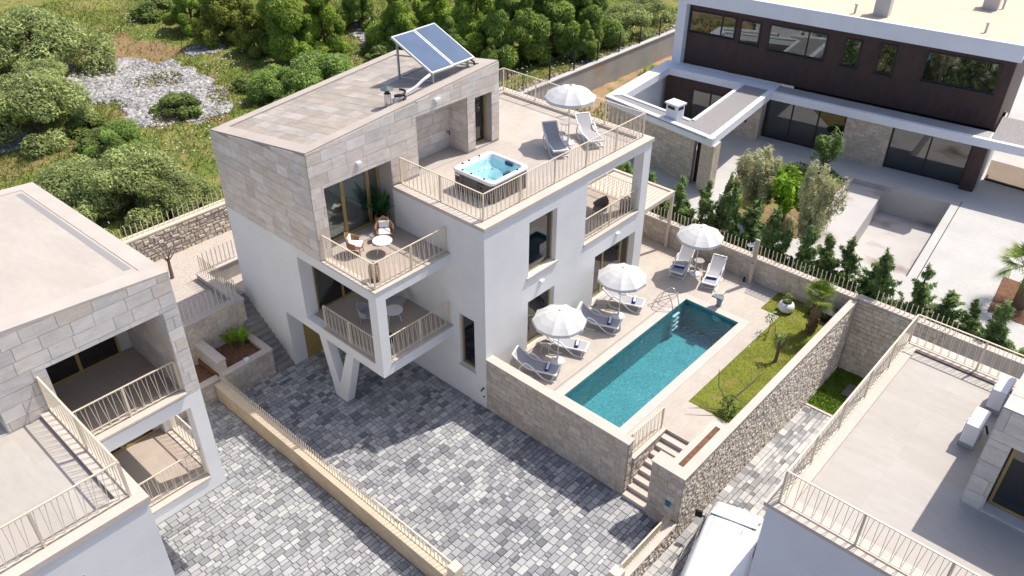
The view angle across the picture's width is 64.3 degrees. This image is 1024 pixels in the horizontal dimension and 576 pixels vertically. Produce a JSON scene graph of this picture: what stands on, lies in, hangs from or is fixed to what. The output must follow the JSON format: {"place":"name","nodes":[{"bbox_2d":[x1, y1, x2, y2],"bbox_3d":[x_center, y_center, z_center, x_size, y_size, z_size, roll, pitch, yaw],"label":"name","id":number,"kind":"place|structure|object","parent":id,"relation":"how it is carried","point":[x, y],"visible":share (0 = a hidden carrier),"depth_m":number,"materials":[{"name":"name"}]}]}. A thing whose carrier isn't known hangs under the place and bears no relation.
{"place":"outdoors","nodes":[
{"label":"outdoors","id":0,"kind":"place"},
{"bbox_2d":[155,229,236,321],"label":"gravel terrace","id":1,"kind":"structure","parent":0,"point":[187,284],"depth_m":36.73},
{"bbox_2d":[112,190,230,261],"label":"rubble wall","id":2,"kind":"structure","parent":1,"relation":"on","point":[194,227],"depth_m":37.79,"materials":[{"name":"stone"}]},
{"bbox_2d":[157,400,424,575],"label":"side yard paving","id":3,"kind":"structure","parent":0,"point":[265,508],"depth_m":27.95,"materials":[{"name":"stone"}]},
{"bbox_2d":[0,0,678,238],"bbox_3d":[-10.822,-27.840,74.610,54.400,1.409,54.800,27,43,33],"label":"meadow","id":4,"kind":"structure","parent":0,"point":[170,50],"depth_m":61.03,"materials":[{"name":"green plant"}]},
{"bbox_2d":[11,57,68,80],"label":"olive bush","id":5,"kind":"object","parent":4,"relation":"on","point":[60,67],"visible":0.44,"depth_m":52.79,"materials":[{"name":"green plant"}]},
{"bbox_2d":[0,67,96,159],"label":"olive bush","id":6,"kind":"object","parent":4,"relation":"on","point":[42,97],"visible":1,"depth_m":45.12,"materials":[{"name":"green plant"}]},
{"bbox_2d":[0,4,117,76],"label":"olive bush","id":7,"kind":"object","parent":4,"relation":"on","point":[31,32],"visible":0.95,"depth_m":54.98,"materials":[{"name":"green plant"}]},
{"bbox_2d":[31,154,132,221],"bbox_3d":[-21.110,-5.088,40.275,4.866,2.679,5.354,-1,35,-2],"label":"olive bush","id":8,"kind":"object","parent":4,"relation":"on","point":[55,180],"visible":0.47,"depth_m":39.00,"materials":[{"name":"green plant"}]},
{"bbox_2d":[62,112,109,138],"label":"meadow shrub","id":9,"kind":"object","parent":4,"relation":"on","point":[72,128],"visible":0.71,"depth_m":46.50,"materials":[{"name":"green plant"}]},
{"bbox_2d":[82,118,160,160],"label":"green bush","id":10,"kind":"object","parent":4,"relation":"on","point":[126,130],"visible":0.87,"depth_m":44.32,"materials":[{"name":"green plant"}]},
{"bbox_2d":[71,142,185,232],"bbox_3d":[-18.528,-5.192,39.694,5.647,3.303,6.147,-5,35,-8],"label":"olive bush","id":11,"kind":"object","parent":4,"relation":"on","point":[136,171],"visible":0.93,"depth_m":38.47,"materials":[{"name":"green plant"}]},
{"bbox_2d":[129,0,175,22],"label":"meadow shrub","id":12,"kind":"object","parent":4,"relation":"on","point":[146,11],"visible":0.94,"depth_m":64.86,"materials":[{"name":"green plant"}]},
{"bbox_2d":[64,57,242,127],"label":"stone field","id":13,"kind":"structure","parent":4,"relation":"on","point":[115,84],"depth_m":53.10,"materials":[{"name":"grey stone"}]},
{"bbox_2d":[147,91,204,118],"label":"meadow shrub","id":14,"kind":"object","parent":4,"relation":"on","point":[166,103],"visible":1,"depth_m":48.70,"materials":[{"name":"green plant"}]},
{"bbox_2d":[135,170,220,215],"bbox_3d":[-16.303,-4.650,39.666,4.377,2.368,3.303,10,36,14],"label":"olive bush","id":15,"kind":"object","parent":4,"relation":"on","point":[178,192],"visible":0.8,"depth_m":38.82,"materials":[{"name":"green plant"}]},
{"bbox_2d":[161,0,201,35],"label":"young pine","id":16,"kind":"object","parent":4,"relation":"on","point":[179,15],"visible":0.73,"depth_m":62.19,"materials":[{"name":"green plant"}]},
{"bbox_2d":[191,0,248,48],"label":"yellow green bush","id":17,"kind":"object","parent":4,"relation":"on","point":[218,16],"visible":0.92,"depth_m":59.34,"materials":[{"name":"green plant"}]},
{"bbox_2d":[231,0,266,58],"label":"yellow green bush","id":18,"kind":"object","parent":4,"relation":"on","point":[246,36],"visible":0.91,"depth_m":57.85,"materials":[{"name":"green plant"}]},
{"bbox_2d":[245,63,314,105],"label":"green bush","id":19,"kind":"object","parent":4,"relation":"on","point":[265,83],"visible":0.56,"depth_m":50.29,"materials":[{"name":"green plant"}]},
{"bbox_2d":[255,0,322,60],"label":"young pine","id":20,"kind":"object","parent":4,"relation":"on","point":[284,22],"visible":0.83,"depth_m":56.05,"materials":[{"name":"green plant"}]},
{"bbox_2d":[270,49,349,99],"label":"green bush","id":21,"kind":"object","parent":4,"relation":"on","point":[309,69],"visible":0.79,"depth_m":50.63,"materials":[{"name":"green plant"}]},
{"bbox_2d":[295,0,350,54],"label":"young pine","id":22,"kind":"object","parent":4,"relation":"on","point":[328,21],"visible":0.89,"depth_m":58.16,"materials":[{"name":"green plant"}]},
{"bbox_2d":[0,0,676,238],"bbox_3d":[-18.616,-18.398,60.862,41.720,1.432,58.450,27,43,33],"label":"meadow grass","id":23,"kind":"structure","parent":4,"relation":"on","point":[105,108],"depth_m":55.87,"materials":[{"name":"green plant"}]},
{"bbox_2d":[335,0,384,30],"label":"pine tree","id":24,"kind":"object","parent":4,"relation":"on","point":[348,11],"visible":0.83,"depth_m":63.35,"materials":[{"name":"green plant"}]},
{"bbox_2d":[363,0,434,47],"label":"young pine","id":25,"kind":"object","parent":4,"relation":"on","point":[397,16],"visible":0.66,"depth_m":59.09,"materials":[{"name":"green plant"}]},
{"bbox_2d":[417,0,454,29],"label":"young pine","id":26,"kind":"object","parent":4,"relation":"on","point":[438,14],"visible":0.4,"depth_m":59.42,"materials":[{"name":"green plant"}]},
{"bbox_2d":[449,0,495,57],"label":"young pine","id":27,"kind":"object","parent":4,"relation":"on","point":[467,20],"visible":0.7,"depth_m":55.85,"materials":[{"name":"green plant"}]},
{"bbox_2d":[479,0,550,69],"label":"pine tree","id":28,"kind":"object","parent":4,"relation":"on","point":[505,24],"visible":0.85,"depth_m":54.78,"materials":[{"name":"green plant"}]},
{"bbox_2d":[523,0,580,65],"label":"pine tree","id":29,"kind":"object","parent":4,"relation":"on","point":[559,14],"visible":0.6,"depth_m":56.65,"materials":[{"name":"green plant"}]},
{"bbox_2d":[569,19,599,60],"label":"pine tree","id":30,"kind":"object","parent":4,"relation":"on","point":[586,38],"visible":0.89,"depth_m":57.41,"materials":[{"name":"green plant"}]},
{"bbox_2d":[551,0,624,56],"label":"pine tree","id":31,"kind":"object","parent":4,"relation":"on","point":[592,11],"visible":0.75,"depth_m":58.72,"materials":[{"name":"green plant"}]},
{"bbox_2d":[602,1,654,42],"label":"olive bush","id":32,"kind":"object","parent":4,"relation":"on","point":[632,14],"visible":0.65,"depth_m":61.67,"materials":[{"name":"green plant"}]},
{"bbox_2d":[218,347,660,575],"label":"courtyard paving","id":33,"kind":"structure","parent":0,"point":[469,484],"depth_m":30.01,"materials":[{"name":"stone"}]},
{"bbox_2d":[0,182,225,575],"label":"house","id":34,"kind":"structure","parent":33,"relation":"on","point":[108,464],"depth_m":20.58,"materials":[{"name":"grey"}]},
{"bbox_2d":[46,335,121,386],"bbox_3d":[-12.650,1.458,23.090,0.078,2.540,2.600,27,43,33],"label":"window","id":35,"kind":"structure","parent":34,"relation":"in","point":[72,366],"depth_m":23.76,"materials":[{"name":"black glass"}]},
{"bbox_2d":[174,364,220,422],"bbox_3d":[-13.735,4.393,32.716,2.190,1.110,3.480,27,43,33],"label":"planter","id":36,"kind":"object","parent":33,"relation":"on","point":[207,380],"visible":0.2,"depth_m":32.84,"materials":[{"name":"beige stone"}]},
{"bbox_2d":[194,340,226,373],"bbox_3d":[-12.310,3.313,33.618,1.880,1.880,0.400,27,43,33],"label":"planter divider","id":37,"kind":"object","parent":33,"relation":"on","point":[211,357],"visible":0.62,"depth_m":33.03,"materials":[{"name":"stone"}]},
{"bbox_2d":[181,240,246,364],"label":"terrace wall","id":38,"kind":"structure","parent":33,"relation":"on","point":[209,326],"depth_m":34.26,"materials":[{"name":"stone"}]},
{"bbox_2d":[198,329,275,393],"bbox_3d":[-11.515,3.197,34.234,2.090,1.380,2.320,27,43,33],"label":"stone planter","id":39,"kind":"object","parent":33,"relation":"on","point":[240,374],"visible":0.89,"depth_m":33.84,"materials":[{"name":"grey stone"}]},
{"bbox_2d":[216,276,293,371],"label":"side steps","id":40,"kind":"structure","parent":33,"relation":"on","point":[261,330],"depth_m":35.11,"materials":[{"name":"stone"}]},
{"bbox_2d":[214,374,462,575],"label":"low stone wall","id":41,"kind":"structure","parent":33,"relation":"on","point":[411,549],"depth_m":28.48,"materials":[{"name":"beige stone"}]},
{"bbox_2d":[209,50,654,408],"bbox_3d":[-2.767,-3.351,34.777,11.220,12.032,14.000,27,43,33],"label":"villa","id":42,"kind":"object","parent":33,"relation":"on","point":[477,281],"visible":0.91,"depth_m":31.48,"materials":[{"name":"paint"}]},
{"bbox_2d":[311,265,353,310],"bbox_3d":[-6.981,-0.709,32.872,0.248,2.560,2.560,27,43,33],"label":"window","id":43,"kind":"structure","parent":42,"relation":"in","point":[329,291],"depth_m":32.74,"materials":[{"name":"black glass"}]},
{"bbox_2d":[324,166,381,242],"bbox_3d":[-6.188,-3.286,30.571,0.248,2.740,3.000,27,43,33],"label":"window","id":44,"kind":"structure","parent":42,"relation":"in","point":[367,218],"depth_m":30.93,"materials":[{"name":"gold glass"}]},
{"bbox_2d":[391,23,474,101],"bbox_3d":[-3.751,-8.744,31.746,2.362,1.774,4.322,27,43,33],"label":"solar collector","id":45,"kind":"object","parent":42,"relation":"on","point":[432,49],"visible":0.98,"depth_m":32.06,"materials":[{"name":"blue"}]},
{"bbox_2d":[461,314,474,367],"bbox_3d":[-1.645,2.069,31.942,0.820,2.480,0.070,27,43,33],"label":"window","id":46,"kind":"structure","parent":42,"relation":"in","point":[468,341],"depth_m":32.03,"materials":[{"name":"black glass"}]},
{"bbox_2d":[453,151,527,203],"bbox_3d":[-0.798,-4.201,30.668,2.090,0.895,2.090,27,43,33],"label":"hot tub","id":47,"kind":"object","parent":42,"relation":"on","point":[484,172],"visible":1,"depth_m":30.47,"materials":[{"name":"grey plastic"}]},
{"bbox_2d":[527,288,549,344],"bbox_3d":[0.982,1.122,33.446,0.070,2.400,1.630,27,43,33],"label":"window","id":48,"kind":"structure","parent":42,"relation":"in","point":[541,301],"depth_m":33.41,"materials":[{"name":"black glass"}]},
{"bbox_2d":[529,210,552,271],"bbox_3d":[0.997,-1.845,31.407,0.070,2.400,1.630,27,43,33],"label":"window","id":49,"kind":"structure","parent":42,"relation":"in","point":[540,229],"depth_m":31.56,"materials":[{"name":"black glass"}]},
{"bbox_2d":[541,120,568,158],"bbox_3d":[1.765,-6.093,33.497,0.722,0.890,1.860,-8,35,-11],"label":"sun lounger","id":50,"kind":"object","parent":42,"relation":"on","point":[552,136],"visible":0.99,"depth_m":33.70,"materials":[{"name":"grey fabric"}]},
{"bbox_2d":[544,84,595,145],"bbox_3d":[2.363,-7.141,33.526,2.143,2.570,2.038,21,39,27],"label":"parasol","id":51,"kind":"object","parent":42,"relation":"on","point":[569,96],"visible":0.98,"depth_m":32.57,"materials":[{"name":"white fabric"}]},
{"bbox_2d":[575,112,603,147],"bbox_3d":[3.245,-6.613,34.264,0.722,0.890,1.860,-10,36,-14],"label":"sun lounger","id":52,"kind":"object","parent":42,"relation":"on","point":[585,127],"visible":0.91,"depth_m":34.50,"materials":[{"name":"grey fabric"}]},
{"bbox_2d":[592,235,628,297],"bbox_3d":[4.280,-1.037,36.523,0.078,2.500,2.970,27,43,33],"label":"window","id":53,"kind":"structure","parent":42,"relation":"in","point":[617,253],"depth_m":36.56,"materials":[{"name":"black glass"}]},
{"bbox_2d":[486,355,634,494],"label":"courtyard wall","id":54,"kind":"structure","parent":33,"relation":"on","point":[593,445],"depth_m":30.01,"materials":[{"name":"stone"}]},
{"bbox_2d":[608,509,676,575],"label":"front wall","id":55,"kind":"structure","parent":33,"relation":"on","point":[650,551],"depth_m":26.69,"materials":[{"name":"stone"}]},
{"bbox_2d":[622,432,686,514],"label":"entrance steps","id":56,"kind":"structure","parent":33,"relation":"on","point":[635,493],"depth_m":29.20,"materials":[{"name":"stone"}]},
{"bbox_2d":[508,235,778,482],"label":"pool deck","id":57,"kind":"structure","parent":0,"point":[686,421],"depth_m":34.58,"materials":[{"name":"tile"}]},
{"bbox_2d":[512,345,560,382],"bbox_3d":[0.962,2.989,32.114,1.860,0.890,0.722,13,36,17],"label":"sun lounger","id":58,"kind":"object","parent":57,"relation":"on","point":[521,356],"visible":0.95,"depth_m":32.08,"materials":[{"name":"white plastic"}]},
{"bbox_2d":[532,304,586,364],"bbox_3d":[1.846,1.885,32.227,2.143,2.570,2.038,23,40,29],"label":"parasol","id":59,"kind":"object","parent":57,"relation":"on","point":[564,321],"visible":0.98,"depth_m":31.34,"materials":[{"name":"white fabric"}]},
{"bbox_2d":[597,263,646,319],"bbox_3d":[4.634,0.169,34.744,2.143,2.570,2.038,17,38,23],"label":"parasol","id":60,"kind":"object","parent":57,"relation":"on","point":[620,278],"visible":0.99,"depth_m":33.86,"materials":[{"name":"white fabric"}]},
{"bbox_2d":[588,168,674,247],"bbox_3d":[5.389,-3.416,39.516,3.650,3.080,2.890,27,43,33],"label":"pergola","id":61,"kind":"object","parent":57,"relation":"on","point":[657,195],"visible":0.48,"depth_m":38.94,"materials":[{"name":"wood"}]},
{"bbox_2d":[629,407,666,483],"bbox_3d":[4.833,5.775,29.377,0.330,2.772,2.064,27,43,33],"label":"stair ledge","id":62,"kind":"object","parent":57,"relation":"on","point":[643,448],"visible":0.66,"depth_m":29.09,"materials":[{"name":"stone"}]},
{"bbox_2d":[555,285,808,433],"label":"swimming pool","id":63,"kind":"structure","parent":57,"relation":"in","point":[627,384],"depth_m":34.34,"materials":[{"name":"tile"}]},
{"bbox_2d":[676,224,723,276],"bbox_3d":[8.567,-1.727,37.533,2.143,2.570,2.038,27,43,33],"label":"parasol","id":64,"kind":"object","parent":57,"relation":"on","point":[699,236],"visible":1,"depth_m":36.63,"materials":[{"name":"white fabric"}]},
{"bbox_2d":[689,293,825,422],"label":"lawn","id":65,"kind":"structure","parent":57,"relation":"on","point":[738,369],"depth_m":32.95,"materials":[{"name":"green plant"}]},
{"bbox_2d":[803,277,837,332],"bbox_3d":[12.572,0.872,33.666,1.560,2.864,1.658,27,43,33],"label":"fan palm","id":66,"kind":"object","parent":65,"relation":"on","point":[817,303],"visible":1,"depth_m":33.25,"materials":[{"name":"green plant"}]},
{"bbox_2d":[642,206,1023,378],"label":"back garden wall","id":67,"kind":"structure","parent":57,"relation":"on","point":[876,329],"depth_m":35.28,"materials":[{"name":"stone"}]},
{"bbox_2d":[573,55,741,119],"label":"bare soil strip","id":68,"kind":"object","parent":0,"point":[602,92],"depth_m":57.25,"materials":[{"name":"brown soil"}]},
{"bbox_2d":[502,13,674,100],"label":"concrete boundary wall","id":69,"kind":"structure","parent":68,"relation":"on","point":[595,74],"depth_m":57.52,"materials":[{"name":"beige concrete"}]},
{"bbox_2d":[641,405,830,575],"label":"road","id":70,"kind":"structure","parent":0,"point":[755,481],"depth_m":30.60,"materials":[{"name":"stone"}]},
{"bbox_2d":[680,501,763,575],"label":"white van","id":71,"kind":"object","parent":70,"relation":"on","point":[726,540],"visible":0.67,"depth_m":25.72,"materials":[{"name":"white paint"}]},
{"bbox_2d":[645,299,857,539],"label":"rubble boundary wall","id":72,"kind":"structure","parent":70,"relation":"on","point":[706,464],"depth_m":29.44,"materials":[{"name":"stone"}]},
{"bbox_2d":[749,314,1023,575],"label":"house","id":73,"kind":"structure","parent":70,"relation":"on","point":[886,474],"depth_m":20.33,"materials":[{"name":"stone"}]},
{"bbox_2d":[957,406,990,450],"bbox_3d":[12.383,3.748,21.694,0.527,0.820,0.998,27,43,33],"label":"air conditioner","id":74,"kind":"object","parent":73,"relation":"on","point":[973,428],"visible":1,"depth_m":21.45,"materials":[{"name":"white metal"}]},
{"bbox_2d":[984,374,1015,415],"bbox_3d":[13.733,2.993,22.802,0.527,0.820,0.998,27,43,33],"label":"air conditioner","id":75,"kind":"object","parent":73,"relation":"on","point":[1000,393],"visible":0.95,"depth_m":22.55,"materials":[{"name":"white plastic"}]},
{"bbox_2d":[988,449,1023,519],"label":"window","id":76,"kind":"structure","parent":73,"relation":"in","point":[1008,493],"depth_m":19.50,"materials":[{"name":"black glass"}]},
{"bbox_2d":[628,137,853,241],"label":"garden paving","id":77,"kind":"structure","parent":0,"point":[731,150],"depth_m":46.50,"materials":[{"name":"concrete"}]},
{"bbox_2d":[724,168,847,238],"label":"planting bed","id":78,"kind":"object","parent":77,"relation":"on","point":[768,209],"visible":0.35,"depth_m":42.55,"materials":[{"name":"soil"}]},
{"bbox_2d":[733,144,784,208],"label":"olive tree","id":79,"kind":"object","parent":78,"relation":"on","point":[749,169],"visible":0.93,"depth_m":40.09,"materials":[{"name":"green plant"}]},
{"bbox_2d":[767,162,810,225],"bbox_3d":[13.713,-4.460,40.331,2.357,3.435,2.381,3,35,4],"label":"citrus tree","id":80,"kind":"object","parent":78,"relation":"on","point":[785,190],"visible":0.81,"depth_m":39.69,"materials":[{"name":"green plant"}]},
{"bbox_2d":[810,126,845,172],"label":"dark tree","id":81,"kind":"object","parent":78,"relation":"on","point":[826,152],"visible":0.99,"depth_m":45.07,"materials":[{"name":"green plant"}]},
{"bbox_2d":[807,367,863,414],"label":"side lawn","id":82,"kind":"structure","parent":0,"point":[833,391],"depth_m":35.24,"materials":[{"name":"green plant"}]},
{"bbox_2d":[669,196,1023,352],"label":"garden paving","id":83,"kind":"structure","parent":0,"point":[1016,335],"depth_m":36.24,"materials":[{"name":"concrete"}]},
{"bbox_2d":[662,174,694,224],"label":"hedge shrub","id":84,"kind":"object","parent":83,"relation":"on","point":[680,208],"visible":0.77,"depth_m":40.23,"materials":[{"name":"green plant"}]},
{"bbox_2d":[681,179,720,227],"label":"hedge shrub","id":85,"kind":"object","parent":83,"relation":"on","point":[705,203],"visible":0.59,"depth_m":39.60,"materials":[{"name":"green plant"}]},
{"bbox_2d":[712,176,743,243],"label":"hedge shrub","id":86,"kind":"object","parent":83,"relation":"on","point":[733,203],"visible":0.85,"depth_m":38.51,"materials":[{"name":"green plant"}]},
{"bbox_2d":[732,197,767,244],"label":"hedge shrub","id":87,"kind":"object","parent":83,"relation":"on","point":[751,226],"visible":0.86,"depth_m":38.45,"materials":[{"name":"green plant"}]},
{"bbox_2d":[753,205,794,256],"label":"hedge shrub","id":88,"kind":"object","parent":83,"relation":"on","point":[769,237],"visible":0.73,"depth_m":37.62,"materials":[{"name":"green plant"}]},
{"bbox_2d":[794,224,820,271],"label":"hedge shrub","id":89,"kind":"object","parent":83,"relation":"on","point":[806,253],"visible":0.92,"depth_m":36.77,"materials":[{"name":"green plant"}]},
{"bbox_2d":[795,159,851,246],"bbox_3d":[13.954,-3.474,37.308,1.880,5.295,2.085,-7,35,-11],"label":"olive tree","id":90,"kind":"object","parent":83,"relation":"on","point":[814,205],"visible":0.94,"depth_m":36.64,"materials":[{"name":"green plant"}]},
{"bbox_2d":[806,232,846,285],"bbox_3d":[14.181,-1.091,36.213,1.547,2.912,2.008,-14,35,-14],"label":"hedge shrub","id":91,"kind":"object","parent":83,"relation":"on","point":[827,259],"visible":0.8,"depth_m":36.07,"materials":[{"name":"green plant"}]},
{"bbox_2d":[821,236,863,287],"bbox_3d":[14.583,-1.079,36.163,1.706,2.968,1.600,5,35,7],"label":"hedge shrub","id":92,"kind":"object","parent":83,"relation":"on","point":[850,260],"visible":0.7,"depth_m":35.80,"materials":[{"name":"green plant"}]},
{"bbox_2d":[867,247,901,302],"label":"hedge shrub","id":93,"kind":"object","parent":83,"relation":"on","point":[880,282],"visible":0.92,"depth_m":34.38,"materials":[{"name":"green plant"}]},
{"bbox_2d":[885,262,938,317],"bbox_3d":[16.964,0.172,34.302,1.985,2.854,1.775,0,35,4],"label":"hedge shrub","id":94,"kind":"object","parent":83,"relation":"on","point":[920,293],"visible":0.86,"depth_m":34.06,"materials":[{"name":"green plant"}]},
{"bbox_2d":[912,289,968,330],"bbox_3d":[17.669,1.013,33.608,2.183,2.194,2.070,-9,31,-24],"label":"hedge shrub","id":95,"kind":"object","parent":83,"relation":"on","point":[950,302],"visible":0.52,"depth_m":33.52,"materials":[{"name":"green plant"}]},
{"bbox_2d":[949,298,985,337],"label":"hedge shrub","id":96,"kind":"object","parent":83,"relation":"on","point":[971,324],"visible":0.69,"depth_m":32.95,"materials":[{"name":"green plant"}]},
{"bbox_2d":[973,300,1016,351],"bbox_3d":[19.332,1.534,32.297,1.535,2.894,1.407,22,47,30],"label":"hedge shrub","id":97,"kind":"object","parent":83,"relation":"on","point":[997,330],"visible":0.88,"depth_m":32.23,"materials":[{"name":"green plant"}]},
{"bbox_2d":[725,75,1023,225],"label":"garden paving","id":98,"kind":"structure","parent":0,"point":[996,200],"depth_m":45.78,"materials":[{"name":"concrete"}]},
{"bbox_2d":[605,0,1023,191],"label":"back house","id":99,"kind":"structure","parent":98,"relation":"on","point":[928,88],"depth_m":46.05,"materials":[{"name":"paint"}]},
{"bbox_2d":[689,89,723,118],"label":"window","id":100,"kind":"structure","parent":99,"relation":"in","point":[700,100],"depth_m":51.06,"materials":[{"name":"grey glass"}]},
{"bbox_2d":[761,99,846,150],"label":"window","id":101,"kind":"structure","parent":99,"relation":"in","point":[799,125],"depth_m":48.81,"materials":[{"name":"black glass"}]},
{"bbox_2d":[883,128,972,184],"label":"window","id":102,"kind":"structure","parent":99,"relation":"in","point":[945,160],"depth_m":45.35,"materials":[{"name":"black glass"}]},
{"bbox_2d":[919,51,1003,95],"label":"window","id":103,"kind":"structure","parent":99,"relation":"in","point":[921,80],"depth_m":43.59,"materials":[{"name":"black glass"}]},
{"bbox_2d":[805,178,950,276],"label":"empty pool","id":104,"kind":"structure","parent":98,"relation":"in","point":[876,220],"depth_m":43.81,"materials":[{"name":"paint"}]},
{"bbox_2d":[907,204,1023,306],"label":"garden paving","id":105,"kind":"structure","parent":0,"point":[964,261],"depth_m":39.17,"materials":[{"name":"concrete"}]},
{"bbox_2d":[988,277,1023,324],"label":"palm bed","id":106,"kind":"object","parent":105,"relation":"on","point":[1007,289],"visible":0.5,"depth_m":36.24,"materials":[{"name":"brown soil"}]},
{"bbox_2d":[991,240,1023,309],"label":"fan palm","id":107,"kind":"object","parent":106,"relation":"on","point":[1018,302],"visible":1,"depth_m":35.09,"materials":[{"name":"green plant"}]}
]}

